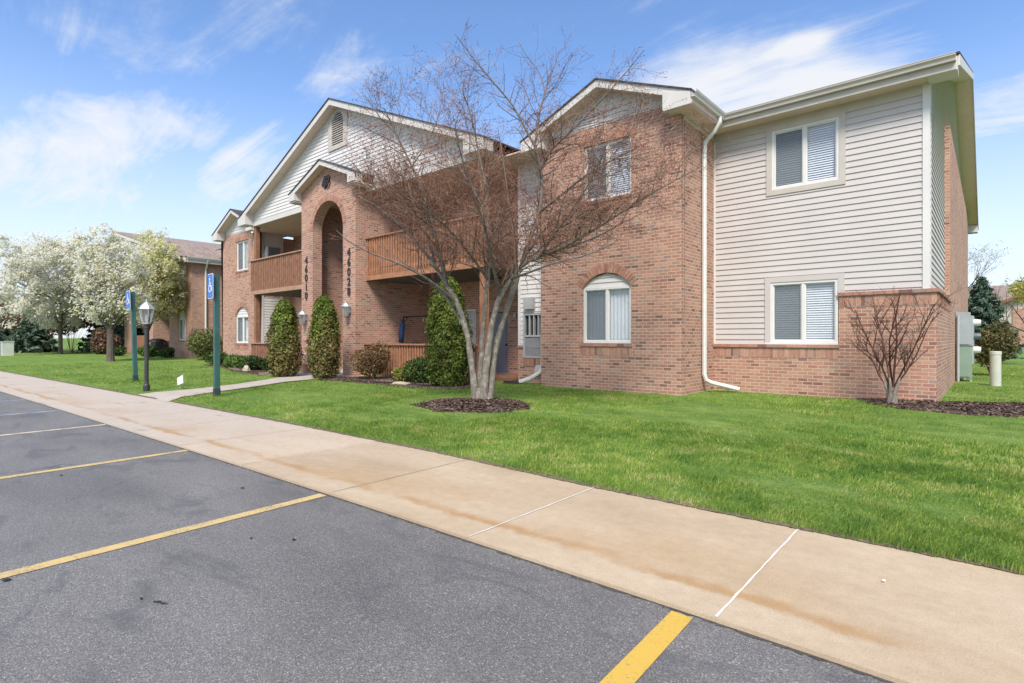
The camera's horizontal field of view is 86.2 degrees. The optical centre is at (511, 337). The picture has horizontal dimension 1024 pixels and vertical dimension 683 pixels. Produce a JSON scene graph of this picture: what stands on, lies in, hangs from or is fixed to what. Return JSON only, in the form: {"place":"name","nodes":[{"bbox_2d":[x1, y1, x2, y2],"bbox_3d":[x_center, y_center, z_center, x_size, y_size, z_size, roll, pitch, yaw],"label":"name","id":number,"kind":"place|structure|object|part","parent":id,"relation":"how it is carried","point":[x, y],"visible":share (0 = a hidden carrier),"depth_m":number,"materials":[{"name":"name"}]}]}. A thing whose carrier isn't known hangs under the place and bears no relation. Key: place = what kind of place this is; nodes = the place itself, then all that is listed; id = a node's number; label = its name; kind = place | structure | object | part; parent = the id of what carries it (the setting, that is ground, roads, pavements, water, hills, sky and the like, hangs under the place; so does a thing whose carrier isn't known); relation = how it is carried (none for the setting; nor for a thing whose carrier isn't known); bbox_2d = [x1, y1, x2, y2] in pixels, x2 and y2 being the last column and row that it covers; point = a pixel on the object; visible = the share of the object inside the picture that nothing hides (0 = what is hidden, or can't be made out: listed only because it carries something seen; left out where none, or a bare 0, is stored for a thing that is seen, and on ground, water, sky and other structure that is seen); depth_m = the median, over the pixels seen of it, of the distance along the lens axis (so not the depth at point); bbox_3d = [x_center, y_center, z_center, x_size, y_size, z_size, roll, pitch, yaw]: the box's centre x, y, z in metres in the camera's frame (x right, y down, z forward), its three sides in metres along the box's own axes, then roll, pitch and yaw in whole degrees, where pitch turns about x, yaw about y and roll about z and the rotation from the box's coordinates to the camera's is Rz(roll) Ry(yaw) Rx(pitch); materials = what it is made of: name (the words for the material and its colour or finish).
{"place":"outdoors","nodes":[
{"label":"outdoors","id":0,"kind":"place"},
{"bbox_2d":[52,338,87,343],"bbox_3d":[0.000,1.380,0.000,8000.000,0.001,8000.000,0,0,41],"label":"ground","id":1,"kind":"structure","parent":0,"point":[65,340],"depth_m":302.00,"materials":[{"name":"green plant"}]},
{"bbox_2d":[0,316,15,340],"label":"spruce tree","id":2,"kind":"object","parent":1,"relation":"on","point":[5,332],"visible":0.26,"depth_m":51.03,"materials":[{"name":"green plant"}]},
{"bbox_2d":[4,317,57,352],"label":"spruce tree","id":3,"kind":"object","parent":1,"relation":"on","point":[27,338],"visible":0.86,"depth_m":46.40,"materials":[{"name":"green plant"}]},
{"bbox_2d":[71,310,116,352],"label":"spruce tree","id":4,"kind":"object","parent":1,"relation":"on","point":[88,344],"visible":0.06,"depth_m":48.41,"materials":[{"name":"green plant"}]},
{"bbox_2d":[114,317,143,345],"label":"spruce tree","id":5,"kind":"object","parent":1,"relation":"on","point":[119,329],"visible":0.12,"depth_m":46.51,"materials":[{"name":"green plant"}]},
{"bbox_2d":[92,231,222,357],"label":"neighbour building","id":6,"kind":"structure","parent":1,"relation":"on","point":[199,262],"depth_m":35.53,"materials":[{"name":"brick"}]},
{"bbox_2d":[179,319,185,339],"bbox_3d":[-21.332,-0.550,35.562,1.250,1.400,0.132,0,0,41],"label":"window","id":7,"kind":"structure","parent":6,"relation":"in","point":[182,322],"depth_m":35.63,"materials":[{"name":"white glass"}]},
{"bbox_2d":[179,265,185,285],"bbox_3d":[-21.332,-4.000,35.562,1.250,1.400,0.132,0,0,41],"label":"window","id":8,"kind":"structure","parent":6,"relation":"in","point":[183,267],"depth_m":35.62,"materials":[{"name":"grey glass"}]},
{"bbox_2d":[211,51,978,401],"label":"apartment building","id":9,"kind":"structure","parent":1,"relation":"on","point":[789,217],"depth_m":12.65,"materials":[{"name":"brick"}]},
{"bbox_2d":[237,316,247,342],"bbox_3d":[-12.982,-0.407,26.518,1.420,1.305,0.132,0,0,41],"label":"window","id":10,"kind":"structure","parent":9,"relation":"in","point":[242,321],"depth_m":26.57,"materials":[{"name":"white glass"}]},
{"bbox_2d":[237,240,247,270],"bbox_3d":[-12.967,-3.993,26.497,1.370,1.456,0.120,0,0,41],"label":"window","id":11,"kind":"structure","parent":9,"relation":"in","point":[242,260],"depth_m":26.56,"materials":[{"name":"white plastic"}]},
{"bbox_2d":[398,315,427,366],"bbox_3d":[-3.149,0.227,18.227,2.006,1.950,0.199,0,0,41],"label":"swing frame","id":12,"kind":"object","parent":9,"relation":"on","point":[401,332],"visible":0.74,"depth_m":18.73,"materials":[{"name":"black metal"}]},
{"bbox_2d":[443,212,474,265],"bbox_3d":[-1.784,-3.250,19.065,1.700,2.100,0.120,0,0,41],"label":"patio door","id":13,"kind":"structure","parent":9,"relation":"in","point":[473,212],"depth_m":19.06,"materials":[{"name":"white glass"}]},
{"bbox_2d":[446,309,475,371],"bbox_3d":[-1.784,0.090,19.065,1.700,2.140,0.120,0,0,41],"label":"patio door","id":14,"kind":"structure","parent":9,"relation":"in","point":[470,311],"depth_m":18.74,"materials":[{"name":"grey glass"}]},
{"bbox_2d":[489,313,507,373],"bbox_3d":[-0.436,0.190,17.811,0.980,2.020,0.132,0,0,41],"label":"door","id":15,"kind":"structure","parent":9,"relation":"in","point":[502,359],"depth_m":17.69,"materials":[{"name":"blue metal"}]},
{"bbox_2d":[583,285,630,342],"bbox_3d":[2.311,-0.547,13.130,1.330,1.345,0.132,0,0,41],"label":"window","id":16,"kind":"structure","parent":9,"relation":"in","point":[606,310],"depth_m":13.13,"materials":[{"name":"white glass"}]},
{"bbox_2d":[585,136,630,200],"bbox_3d":[2.322,-4.013,13.112,1.310,1.357,0.120,0,0,41],"label":"window","id":17,"kind":"structure","parent":9,"relation":"in","point":[610,142],"depth_m":13.06,"materials":[{"name":"grey glass"}]},
{"bbox_2d":[770,279,838,342],"bbox_3d":[6.352,-0.568,11.909,1.330,1.356,0.120,0,0,41],"label":"window","id":18,"kind":"structure","parent":9,"relation":"in","point":[790,318],"depth_m":11.88,"materials":[{"name":"white glass"}]},
{"bbox_2d":[772,116,838,189],"bbox_3d":[6.371,-3.988,11.893,1.320,1.356,0.119,0,0,41],"label":"window","id":19,"kind":"structure","parent":9,"relation":"in","point":[790,167],"depth_m":11.89,"materials":[{"name":"white glass"}]},
{"bbox_2d":[956,312,980,381],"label":"meter bank","id":20,"kind":"structure","parent":9,"relation":"attached to","point":[966,322],"depth_m":15.58,"materials":[{"name":"white metal"}]},
{"bbox_2d":[968,276,1023,358],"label":"spruce tree","id":21,"kind":"object","parent":1,"relation":"on","point":[982,303],"visible":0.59,"depth_m":34.44,"materials":[{"name":"green plant"}]},
{"bbox_2d":[968,285,1023,344],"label":"building","id":22,"kind":"structure","parent":1,"relation":"on","point":[1015,320],"depth_m":53.76,"materials":[{"name":"brick"}]},
{"bbox_2d":[138,372,357,401],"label":"entry path","id":23,"kind":"structure","parent":0,"point":[166,396],"depth_m":13.64,"materials":[{"name":"concrete"}]},
{"bbox_2d":[299,352,308,371],"bbox_3d":[-7.303,0.815,19.346,0.587,0.790,0.591,0,0,15],"label":"flower pot","id":24,"kind":"object","parent":23,"relation":"on","point":[304,368],"visible":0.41,"depth_m":19.27,"materials":[{"name":"ceramic"}]},
{"bbox_2d":[0,392,885,682],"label":"parking lot","id":25,"kind":"structure","parent":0,"point":[336,590],"depth_m":2.75,"materials":[{"name":"grey asphalt"}]},
{"bbox_2d":[6,410,60,414],"bbox_3d":[-9.774,1.296,7.683,0.090,0.001,5.411,0,0,38],"label":"parking line","id":26,"kind":"object","parent":25,"relation":"on","point":[33,412],"visible":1,"depth_m":9.52,"materials":[{"name":"white paint"}]},
{"bbox_2d":[0,424,104,435],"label":"parking line","id":27,"kind":"object","parent":25,"relation":"on","point":[51,430],"visible":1,"depth_m":7.66,"materials":[{"name":"paint"}]},
{"bbox_2d":[0,450,187,478],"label":"parking line","id":28,"kind":"object","parent":25,"relation":"on","point":[3,477],"visible":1,"depth_m":5.60,"materials":[{"name":"yellow paint"}]},
{"bbox_2d":[140,597,167,603],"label":"twig","id":29,"kind":"object","parent":25,"relation":"on","point":[158,601],"visible":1,"depth_m":2.67,"materials":[{"name":"wood"}]},
{"bbox_2d":[0,494,325,578],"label":"parking line","id":30,"kind":"object","parent":25,"relation":"on","point":[105,549],"visible":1,"depth_m":3.52,"materials":[{"name":"yellow paint"}]},
{"bbox_2d":[2,392,894,682],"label":"seam grit","id":31,"kind":"object","parent":25,"relation":"on","point":[556,570],"visible":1,"depth_m":2.93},
{"bbox_2d":[599,611,692,682],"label":"parking line","id":32,"kind":"object","parent":25,"relation":"on","point":[636,662],"visible":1,"depth_m":2.27,"materials":[{"name":"yellow paint"}]},
{"bbox_2d":[0,371,1023,682],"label":"sidewalk","id":33,"kind":"structure","parent":0,"point":[914,617],"depth_m":3.31,"materials":[{"name":"concrete"}]},
{"bbox_2d":[0,370,1023,573],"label":"soil edge","id":34,"kind":"object","parent":33,"relation":"on","point":[742,516],"visible":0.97,"depth_m":4.43,"materials":[{"name":"brown soil"}]},
{"bbox_2d":[470,487,593,535],"bbox_3d":[0.216,1.272,4.089,0.017,0.004,1.523,0,0,41],"label":"sidewalk joint","id":35,"kind":"object","parent":33,"relation":"on","point":[531,511],"visible":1,"depth_m":4.01,"materials":[{"name":"beige concrete"}]},
{"bbox_2d":[715,529,797,616],"bbox_3d":[1.426,1.272,3.080,0.016,0.004,1.522,0,0,41],"label":"sidewalk joint","id":36,"kind":"object","parent":33,"relation":"on","point":[740,590],"visible":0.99,"depth_m":2.89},
{"bbox_2d":[0,344,1023,574],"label":"lawn","id":37,"kind":"structure","parent":0,"point":[66,357],"depth_m":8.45,"materials":[{"name":"green plant"}]},
{"bbox_2d":[0,341,14,355],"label":"utility box","id":38,"kind":"object","parent":37,"relation":"on","point":[7,348],"visible":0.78,"depth_m":38.44,"materials":[{"name":"metal"}]},
{"bbox_2d":[0,292,78,350],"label":"tree","id":39,"kind":"object","parent":37,"relation":"on","point":[18,323],"visible":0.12,"depth_m":49.12,"materials":[{"name":"plant"}]},
{"bbox_2d":[0,224,122,353],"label":"pear tree","id":40,"kind":"object","parent":37,"relation":"on","point":[52,257],"visible":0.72,"depth_m":40.68,"materials":[{"name":"white plant"}]},
{"bbox_2d":[35,304,106,351],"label":"tree","id":41,"kind":"object","parent":37,"relation":"on","point":[90,325],"visible":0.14,"depth_m":47.05,"materials":[{"name":"plant"}]},
{"bbox_2d":[89,326,121,353],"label":"dark bush","id":42,"kind":"object","parent":37,"relation":"on","point":[98,342],"visible":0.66,"depth_m":41.73,"materials":[{"name":"brown plant"}]},
{"bbox_2d":[60,222,165,360],"bbox_3d":[-21.646,-2.416,29.694,4.365,7.582,4.620,0,0,41],"label":"pear tree","id":43,"kind":"object","parent":37,"relation":"on","point":[86,276],"visible":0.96,"depth_m":29.03,"materials":[{"name":"white plant"}]},
{"bbox_2d":[106,345,127,355],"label":"bush","id":44,"kind":"object","parent":37,"relation":"on","point":[120,350],"visible":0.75,"depth_m":38.07,"materials":[{"name":"green plant"}]},
{"bbox_2d":[126,290,138,381],"bbox_3d":[-11.053,-0.034,15.926,0.330,2.675,0.176,-3,-1,38],"label":"sign post","id":45,"kind":"object","parent":37,"relation":"on","point":[130,301],"visible":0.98,"depth_m":15.89,"materials":[{"name":"green metal"}]},
{"bbox_2d":[137,346,143,356],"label":"bush","id":46,"kind":"object","parent":37,"relation":"on","point":[139,351],"visible":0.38,"depth_m":36.29,"materials":[{"name":"green plant"}]},
{"bbox_2d":[138,299,154,390],"bbox_3d":[-8.601,0.175,12.872,0.350,2.190,0.303,0,0,41],"label":"lamp post","id":47,"kind":"object","parent":37,"relation":"on","point":[146,305],"visible":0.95,"depth_m":12.84,"materials":[{"name":"black metal"}]},
{"bbox_2d":[143,345,158,356],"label":"bush","id":48,"kind":"object","parent":37,"relation":"on","point":[153,349],"visible":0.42,"depth_m":35.43,"materials":[{"name":"green plant"}]},
{"bbox_2d":[119,228,192,357],"bbox_3d":[-22.908,-2.925,34.638,6.502,8.584,4.284,0,0,41],"label":"pear tree","id":49,"kind":"object","parent":37,"relation":"on","point":[163,264],"visible":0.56,"depth_m":33.85,"materials":[{"name":"green plant"}]},
{"bbox_2d":[149,338,165,355],"bbox_3d":[-24.830,0.635,38.284,1.600,1.230,1.072,0,0,41],"label":"covered grill","id":50,"kind":"object","parent":37,"relation":"on","point":[158,343],"visible":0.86,"depth_m":37.95,"materials":[{"name":"black metal"}]},
{"bbox_2d":[155,347,174,357],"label":"bush","id":51,"kind":"object","parent":37,"relation":"on","point":[166,352],"visible":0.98,"depth_m":34.11,"materials":[{"name":"green plant"}]},
{"bbox_2d":[177,375,182,384],"bbox_3d":[-8.121,1.100,13.390,0.265,0.400,0.013,0,0,32],"label":"yard sign","id":52,"kind":"object","parent":37,"relation":"on","point":[179,380],"visible":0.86,"depth_m":13.38,"materials":[{"name":"white plastic"}]},
{"bbox_2d":[185,328,222,359],"bbox_3d":[-17.429,0.351,31.015,1.976,1.912,2.078,0,0,41],"label":"round bush","id":53,"kind":"object","parent":37,"relation":"on","point":[201,343],"visible":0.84,"depth_m":30.66,"materials":[{"name":"green plant"}]},
{"bbox_2d":[208,273,220,395],"bbox_3d":[-6.395,-0.037,11.755,0.330,2.675,0.176,-1,-1,43],"label":"sign post","id":54,"kind":"object","parent":37,"relation":"on","point":[214,287],"visible":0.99,"depth_m":11.71,"materials":[{"name":"green metal"}]},
{"bbox_2d":[203,364,299,375],"bbox_3d":[-10.875,1.213,22.286,1.804,0.079,10.921,0,0,-40],"label":"mulch bed","id":55,"kind":"object","parent":37,"relation":"on","point":[262,372],"visible":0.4,"depth_m":19.91,"materials":[{"name":"brown soil"}]},
{"bbox_2d":[204,352,227,364],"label":"shrub","id":56,"kind":"object","parent":55,"relation":"on","point":[223,355],"visible":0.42,"depth_m":24.45,"materials":[{"name":"green plant"}]},
{"bbox_2d":[222,354,248,367],"bbox_3d":[-11.390,0.977,22.742,1.826,0.669,1.072,0,0,41],"label":"shrub","id":57,"kind":"object","parent":55,"relation":"on","point":[233,360],"visible":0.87,"depth_m":22.40,"materials":[{"name":"green plant"}]},
{"bbox_2d":[242,365,249,370],"bbox_3d":[-9.816,1.135,20.233,0.325,0.270,0.250,0,0,41],"label":"garden stone","id":58,"kind":"object","parent":55,"relation":"on","point":[246,368],"visible":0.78,"depth_m":20.15,"materials":[{"name":"beige stone"}]},
{"bbox_2d":[241,355,264,369],"bbox_3d":[-9.816,0.967,20.869,0.920,0.682,1.191,0,0,-8],"label":"shrub","id":59,"kind":"object","parent":55,"relation":"on","point":[252,362],"visible":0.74,"depth_m":20.59,"materials":[{"name":"green plant"}]},
{"bbox_2d":[259,356,281,370],"bbox_3d":[-8.730,0.936,20.006,0.860,0.741,0.968,0,0,0],"label":"shrub","id":60,"kind":"object","parent":55,"relation":"on","point":[265,364],"visible":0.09,"depth_m":19.77,"materials":[{"name":"green plant"}]},
{"bbox_2d":[262,298,304,376],"bbox_3d":[-7.348,0.002,17.596,1.225,2.598,1.283,0,0,41],"label":"arborvitae","id":61,"kind":"object","parent":37,"relation":"on","point":[284,350],"visible":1,"depth_m":17.35,"materials":[{"name":"green plant"}]},
{"bbox_2d":[304,295,341,378],"bbox_3d":[-5.745,-0.026,16.807,1.162,2.655,1.228,0,0,41],"label":"arborvitae","id":62,"kind":"object","parent":37,"relation":"on","point":[323,305],"visible":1,"depth_m":16.56,"materials":[{"name":"green plant"}]},
{"bbox_2d":[320,376,470,388],"bbox_3d":[-3.335,1.215,15.349,6.170,0.086,2.073,0,0,41],"label":"mulch bed","id":63,"kind":"object","parent":37,"relation":"on","point":[376,380],"visible":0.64,"depth_m":14.93,"materials":[{"name":"brown wood"}]},
{"bbox_2d":[347,341,392,378],"bbox_3d":[-4.280,0.688,16.453,1.285,1.235,1.329,0,0,41],"label":"brown bush","id":64,"kind":"object","parent":63,"relation":"on","point":[370,365],"visible":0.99,"depth_m":16.23,"materials":[{"name":"brown plant"}]},
{"bbox_2d":[391,366,410,381],"bbox_3d":[-3.078,1.031,15.310,0.689,0.550,0.586,0,0,41],"label":"bush","id":65,"kind":"object","parent":63,"relation":"on","point":[398,374],"visible":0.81,"depth_m":15.15,"materials":[{"name":"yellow plant"}]},
{"bbox_2d":[393,381,409,384],"bbox_3d":[-2.993,1.210,14.487,0.721,0.120,0.445,0,0,41],"label":"garden stone","id":66,"kind":"object","parent":63,"relation":"on","point":[401,382],"visible":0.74,"depth_m":14.34,"materials":[{"name":"beige stone"}]},
{"bbox_2d":[400,356,435,382],"bbox_3d":[-2.538,0.885,15.014,1.039,0.846,1.008,0,0,41],"label":"bush","id":67,"kind":"object","parent":63,"relation":"on","point":[417,368],"visible":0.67,"depth_m":14.76,"materials":[{"name":"green plant"}]},
{"bbox_2d":[423,275,476,385],"bbox_3d":[-1.633,-0.164,14.193,1.447,2.929,1.445,0,0,41],"label":"arborvitae","id":68,"kind":"object","parent":63,"relation":"on","point":[445,319],"visible":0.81,"depth_m":13.81,"materials":[{"name":"green plant"}]},
{"bbox_2d":[410,397,531,412],"bbox_3d":[-0.702,1.182,10.085,2.315,0.147,2.216,0,0,41],"label":"mulch ring","id":69,"kind":"object","parent":37,"relation":"on","point":[471,405],"visible":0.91,"depth_m":9.64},
{"bbox_2d":[313,19,730,399],"bbox_3d":[0.053,-2.564,10.503,6.940,7.836,5.666,0,0,-10],"label":"bare tree","id":70,"kind":"object","parent":37,"relation":"on","point":[482,383],"visible":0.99,"depth_m":9.89,"materials":[{"name":"brown plant"}]},
{"bbox_2d":[855,398,1023,416],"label":"mulch bed","id":71,"kind":"object","parent":37,"relation":"on","point":[998,408],"visible":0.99,"depth_m":9.61,"materials":[{"name":"brown wood"}]},
{"bbox_2d":[831,283,961,403],"bbox_3d":[7.128,0.179,10.244,2.072,2.331,1.137,0,0,41],"label":"bare shrub","id":72,"kind":"object","parent":71,"relation":"on","point":[891,395],"visible":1,"depth_m":10.22,"materials":[{"name":"brown plant"}]},
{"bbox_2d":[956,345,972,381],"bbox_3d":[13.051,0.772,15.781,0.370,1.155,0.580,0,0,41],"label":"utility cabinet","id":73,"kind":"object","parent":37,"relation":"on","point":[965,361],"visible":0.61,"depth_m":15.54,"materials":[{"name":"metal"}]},
{"bbox_3d":[12.859,0.685,15.577,0.270,0.830,0.020,0,0,41],"label":"door","id":74,"kind":"part","parent":73,"relation":"part of","materials":[{"name":"metal"}]},
{"bbox_2d":[968,240,1009,290],"bbox_3d":[32.079,-2.864,38.487,4.565,8.428,5.433,0,0,41],"label":"back tree","id":75,"kind":"object","parent":37,"relation":"on","point":[980,261],"visible":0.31,"depth_m":37.51,"materials":[{"name":"white plant"}]},
{"bbox_2d":[989,351,1001,385],"bbox_3d":[12.550,0.810,14.199,0.310,0.940,0.310,0,0,41],"label":"vent pipe","id":76,"kind":"object","parent":37,"relation":"on","point":[995,368],"visible":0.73,"depth_m":14.11,"materials":[{"name":"white plastic"}]},
{"bbox_2d":[974,319,1023,374],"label":"hedge bush","id":77,"kind":"object","parent":37,"relation":"on","point":[994,339],"visible":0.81,"depth_m":17.87,"materials":[{"name":"green plant"}]},
{"bbox_2d":[988,274,1023,331],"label":"young tree","id":78,"kind":"object","parent":37,"relation":"on","point":[1018,284],"visible":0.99,"depth_m":24.73,"materials":[{"name":"green plant"}]},
{"bbox_2d":[993,264,1022,321],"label":"bare sapling","id":79,"kind":"object","parent":37,"relation":"on","point":[1006,311],"visible":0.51,"depth_m":37.06,"materials":[{"name":"brown plant"}]},
{"bbox_2d":[0,0,1023,337],"label":"sky","id":80,"kind":"structure","parent":0,"point":[132,116],"materials":[{"name":"blue"}]}
]}

